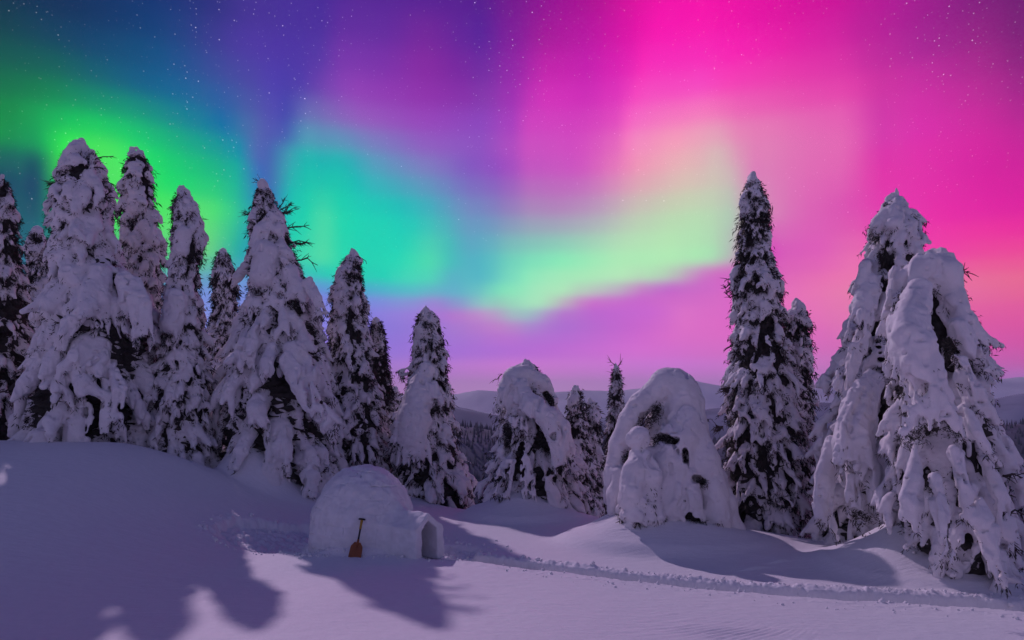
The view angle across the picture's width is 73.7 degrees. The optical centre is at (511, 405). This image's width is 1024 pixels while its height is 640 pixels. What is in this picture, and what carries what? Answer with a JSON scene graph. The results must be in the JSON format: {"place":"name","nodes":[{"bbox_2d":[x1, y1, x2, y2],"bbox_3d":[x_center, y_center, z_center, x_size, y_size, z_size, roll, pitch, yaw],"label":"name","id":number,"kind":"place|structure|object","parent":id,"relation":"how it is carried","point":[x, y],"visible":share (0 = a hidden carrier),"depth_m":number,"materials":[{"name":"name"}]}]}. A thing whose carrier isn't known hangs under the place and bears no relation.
{"place":"outdoors","nodes":[
{"label":"outdoors","id":0,"kind":"place"},
{"bbox_2d":[0,440,1023,639],"bbox_3d":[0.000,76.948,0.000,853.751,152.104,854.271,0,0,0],"label":"ground","id":1,"kind":"structure","parent":0,"point":[102,541],"depth_m":11.95,"materials":[{"name":"white snow"}]},
{"bbox_2d":[0,174,35,439],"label":"snow covered spruce","id":2,"kind":"object","parent":1,"relation":"on","point":[17,333],"visible":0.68,"depth_m":20.09,"materials":[{"name":"white plant"}]},
{"bbox_2d":[21,225,50,394],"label":"snow covered spruce","id":3,"kind":"object","parent":1,"relation":"on","point":[36,238],"visible":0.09,"depth_m":23.66,"materials":[{"name":"white plant"}]},
{"bbox_2d":[3,138,162,447],"bbox_3d":[-12.044,-2.316,19.563,4.752,10.829,4.435,0,0,-30],"label":"snow covered spruce","id":4,"kind":"object","parent":1,"relation":"on","point":[85,375],"visible":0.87,"depth_m":18.56,"materials":[{"name":"white plant"}]},
{"bbox_2d":[114,146,168,316],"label":"snow covered spruce","id":5,"kind":"object","parent":1,"relation":"on","point":[142,239],"visible":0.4,"depth_m":21.38,"materials":[{"name":"white plant"}]},
{"bbox_2d":[137,185,223,468],"bbox_3d":[-9.795,-1.718,20.252,2.745,9.692,2.825,0,0,0],"label":"snow covered spruce","id":6,"kind":"object","parent":1,"relation":"on","point":[178,400],"visible":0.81,"depth_m":19.79,"materials":[{"name":"white plant"}]},
{"bbox_2d":[204,248,243,436],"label":"snow covered spruce","id":7,"kind":"object","parent":1,"relation":"on","point":[225,307],"visible":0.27,"depth_m":30.54,"materials":[{"name":"white plant"}]},
{"bbox_2d":[206,174,352,498],"bbox_3d":[-7.072,-1.636,20.998,4.804,10.922,5.039,0,0,0],"label":"snow covered spruce","id":8,"kind":"object","parent":1,"relation":"on","point":[274,398],"visible":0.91,"depth_m":19.98,"materials":[{"name":"white plant"}]},
{"bbox_2d":[348,518,365,557],"bbox_3d":[-3.103,2.679,13.804,0.260,0.800,0.083,7,-17,0],"label":"snow shovel","id":9,"kind":"object","parent":1,"relation":"on","point":[356,548],"visible":1,"depth_m":13.74,"materials":[{"name":"orange plastic"}]},
{"bbox_2d":[325,248,393,473],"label":"snow covered spruce","id":10,"kind":"object","parent":1,"relation":"on","point":[360,396],"visible":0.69,"depth_m":22.49,"materials":[{"name":"white plant"}]},
{"bbox_2d":[308,464,443,558],"bbox_3d":[-2.952,2.253,14.877,3.163,1.895,2.370,0,0,34],"label":"igloo","id":11,"kind":"object","parent":1,"relation":"on","point":[377,498],"visible":0.91,"depth_m":14.19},
{"bbox_2d":[368,317,397,467],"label":"snow covered spruce","id":12,"kind":"object","parent":1,"relation":"on","point":[380,341],"visible":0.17,"depth_m":25.78,"materials":[{"name":"white plant"}]},
{"bbox_2d":[392,386,401,406],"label":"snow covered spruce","id":13,"kind":"object","parent":1,"relation":"on","point":[398,398],"visible":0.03,"depth_m":28.82,"materials":[{"name":"plant"}]},
{"bbox_2d":[384,306,477,508],"bbox_3d":[-2.681,0.379,22.927,3.557,7.494,3.438,0,0,0],"label":"snow covered spruce","id":14,"kind":"object","parent":1,"relation":"on","point":[427,459],"visible":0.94,"depth_m":22.14,"materials":[{"name":"white plant"}]},
{"bbox_2d":[470,359,593,513],"bbox_3d":[0.651,1.107,19.807,3.560,4.942,3.802,0,0,36],"label":"snow covered spruce","id":15,"kind":"object","parent":1,"relation":"on","point":[533,450],"visible":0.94,"depth_m":19.06,"materials":[{"name":"white plant"}]},
{"bbox_2d":[564,385,604,516],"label":"snow covered spruce","id":16,"kind":"object","parent":1,"relation":"on","point":[575,417],"visible":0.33,"depth_m":21.76,"materials":[{"name":"white plant"}]},
{"bbox_2d":[583,398,606,515],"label":"snow covered spruce","id":17,"kind":"object","parent":1,"relation":"on","point":[593,419],"visible":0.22,"depth_m":23.20,"materials":[{"name":"white plant"}]},
{"bbox_2d":[193,512,1023,619],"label":"snow crumbs","id":18,"kind":"object","parent":1,"relation":"on","point":[537,558],"visible":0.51,"depth_m":13.40,"materials":[{"name":"white snow"}]},
{"bbox_2d":[602,353,626,510],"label":"snow covered spruce","id":19,"kind":"object","parent":1,"relation":"on","point":[616,404],"visible":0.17,"depth_m":23.86,"materials":[{"name":"white plant"}]},
{"bbox_2d":[615,426,666,529],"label":"snow covered spruce","id":20,"kind":"object","parent":1,"relation":"on","point":[639,500],"visible":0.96,"depth_m":14.63,"materials":[{"name":"white plant"}]},
{"bbox_2d":[603,367,745,529],"bbox_3d":[3.909,1.556,16.201,3.242,4.897,3.117,0,0,34],"label":"snow covered spruce","id":21,"kind":"object","parent":1,"relation":"on","point":[669,402],"visible":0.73,"depth_m":15.29,"materials":[{"name":"white plant"}]},
{"bbox_2d":[710,171,816,538],"bbox_3d":[6.252,-0.781,17.239,2.986,10.251,2.758,0,0,22],"label":"snow covered spruce","id":22,"kind":"object","parent":1,"relation":"on","point":[768,478],"visible":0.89,"depth_m":16.66,"materials":[{"name":"white plant"}]},
{"bbox_2d":[782,298,822,538],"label":"snow covered spruce","id":23,"kind":"object","parent":1,"relation":"on","point":[799,325],"visible":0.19,"depth_m":17.97,"materials":[{"name":"white plant"}]},
{"bbox_2d":[798,188,931,544],"bbox_3d":[7.994,-0.136,14.720,4.171,9.253,4.264,0,0,0],"label":"snow covered spruce","id":24,"kind":"object","parent":1,"relation":"on","point":[847,477],"visible":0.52,"depth_m":14.16,"materials":[{"name":"white plant"}]},
{"bbox_2d":[870,247,1023,597],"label":"snow covered spruce","id":25,"kind":"object","parent":1,"relation":"on","point":[947,449],"visible":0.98,"depth_m":11.00,"materials":[{"name":"white plant"}]},
{"bbox_2d":[1009,464,1023,561],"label":"snow covered spruce","id":26,"kind":"object","parent":1,"relation":"on","point":[1014,499],"visible":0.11,"depth_m":13.53,"materials":[{"name":"white plant"}]},
{"bbox_2d":[0,0,1023,393],"label":"sky","id":27,"kind":"structure","parent":0,"point":[560,183],"materials":[{"name":"multicoloured"}]},
{"bbox_2d":[400,377,1023,419],"bbox_3d":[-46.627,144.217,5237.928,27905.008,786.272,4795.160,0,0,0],"label":"mountain range","id":28,"kind":"structure","parent":0,"point":[483,401],"depth_m":4719.52,"materials":[{"name":"white snow"}]},
{"bbox_2d":[452,393,1023,441],"bbox_3d":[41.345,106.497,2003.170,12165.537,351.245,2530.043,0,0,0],"label":"hills","id":29,"kind":"structure","parent":0,"point":[1010,408],"depth_m":1803.15,"materials":[{"name":"white snow"}]},
{"bbox_2d":[453,424,1023,510],"bbox_3d":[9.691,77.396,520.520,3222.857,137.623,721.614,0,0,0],"label":"forested hill","id":30,"kind":"structure","parent":0,"point":[478,446],"depth_m":443.87,"materials":[{"name":"white snow"}]},
{"bbox_2d":[454,417,1023,504],"bbox_3d":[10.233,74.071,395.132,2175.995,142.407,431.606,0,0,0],"label":"forest","id":31,"kind":"object","parent":30,"relation":"on","point":[480,426],"visible":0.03,"depth_m":457.33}
]}

